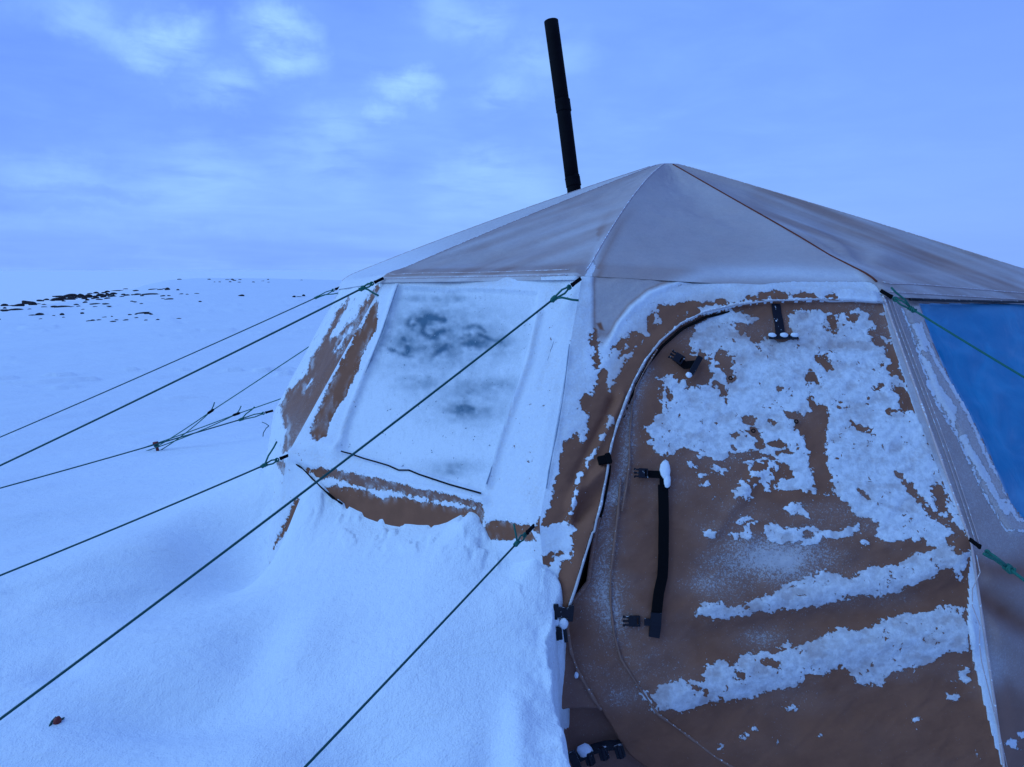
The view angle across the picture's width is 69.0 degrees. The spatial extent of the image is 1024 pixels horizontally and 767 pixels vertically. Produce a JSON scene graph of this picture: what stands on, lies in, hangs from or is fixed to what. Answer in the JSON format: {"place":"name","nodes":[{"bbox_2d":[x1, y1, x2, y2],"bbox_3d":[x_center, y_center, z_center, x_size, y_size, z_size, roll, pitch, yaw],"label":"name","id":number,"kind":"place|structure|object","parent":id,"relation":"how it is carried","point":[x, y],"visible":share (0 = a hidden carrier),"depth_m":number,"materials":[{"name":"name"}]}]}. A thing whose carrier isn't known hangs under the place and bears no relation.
{"place":"outdoors","nodes":[
{"label":"outdoors","id":0,"kind":"place"},
{"bbox_2d":[0,270,1023,766],"bbox_3d":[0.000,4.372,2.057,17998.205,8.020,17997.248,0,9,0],"label":"snow ground","id":1,"kind":"structure","parent":0,"point":[314,634],"depth_m":2.95,"materials":[{"name":"white snow"}]},
{"bbox_2d":[49,297,63,300],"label":"rock","id":2,"kind":"object","parent":1,"relation":"on","point":[58,299],"visible":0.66,"depth_m":206.90,"materials":[{"name":"grey stone"}]},
{"bbox_2d":[49,716,64,725],"bbox_3d":[-1.448,1.091,2.375,0.030,0.074,0.050,0,9,0],"label":"tent stake","id":3,"kind":"object","parent":1,"relation":"on","point":[55,720],"visible":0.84,"depth_m":2.36,"materials":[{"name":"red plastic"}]},
{"bbox_2d":[265,163,1023,766],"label":"tent","id":4,"kind":"object","parent":1,"relation":"on","point":[739,463],"visible":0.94,"depth_m":2.73,"materials":[{"name":"fabric"}]},
{"bbox_2d":[0,407,264,488],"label":"guy rope","id":5,"kind":"object","parent":4,"relation":"attached to","point":[243,417],"visible":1,"depth_m":4.66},
{"bbox_2d":[0,441,278,575],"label":"guy rope","id":6,"kind":"object","parent":4,"relation":"attached to","point":[265,464],"visible":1,"depth_m":3.29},
{"bbox_2d":[0,289,337,437],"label":"guy rope","id":7,"kind":"object","parent":4,"relation":"attached to","point":[321,295],"visible":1,"depth_m":4.63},
{"bbox_2d":[0,281,378,465],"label":"guy rope","id":8,"kind":"object","parent":4,"relation":"attached to","point":[361,288],"visible":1,"depth_m":3.64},
{"bbox_2d":[0,284,578,720],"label":"guy rope","id":9,"kind":"object","parent":4,"relation":"attached to","point":[554,298],"visible":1,"depth_m":2.42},
{"bbox_2d":[304,524,526,766],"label":"guy rope","id":10,"kind":"object","parent":4,"relation":"attached to","point":[517,542],"visible":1,"depth_m":2.06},
{"bbox_2d":[544,18,580,192],"bbox_3d":[0.358,-1.729,5.003,0.105,1.410,0.375,-7,11,-40],"label":"stove pipe","id":11,"kind":"object","parent":4,"relation":"attached to","point":[562,106],"visible":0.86,"depth_m":4.96,"materials":[{"name":"metal"}]},
{"bbox_2d":[566,301,1001,766],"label":"door","id":12,"kind":"structure","parent":4,"relation":"in","point":[775,573],"depth_m":2.57,"materials":[{"name":"fabric"}]},
{"bbox_2d":[891,287,1023,377],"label":"guy rope","id":13,"kind":"object","parent":4,"relation":"attached to","point":[909,307],"visible":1,"depth_m":2.73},
{"bbox_2d":[982,549,1023,581],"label":"guy rope","id":14,"kind":"object","parent":4,"relation":"attached to","point":[1008,568],"visible":1,"depth_m":2.37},
{"bbox_3d":[-2.998,0.589,6.306,0.061,0.203,0.051,0,9,0],"label":"tent stake","id":15,"kind":"object","parent":1,"relation":"on","visible":0},
{"bbox_2d":[146,398,280,450],"bbox_3d":[-2.248,0.253,6.277,1.822,0.693,0.080,0,9,0],"label":"guy rope","id":16,"kind":"object","parent":15,"relation":"attached to","point":[235,414],"visible":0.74,"depth_m":6.29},
{"bbox_2d":[155,346,308,449],"bbox_3d":[-1.810,-0.183,6.091,2.388,1.570,0.078,1,9,5],"label":"guy rope","id":17,"kind":"object","parent":15,"relation":"attached to","point":[208,412],"visible":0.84,"depth_m":6.20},
{"bbox_2d":[0,0,1023,269],"label":"sky","id":18,"kind":"structure","parent":0,"point":[135,134],"materials":[{"name":"blue"}]}
]}

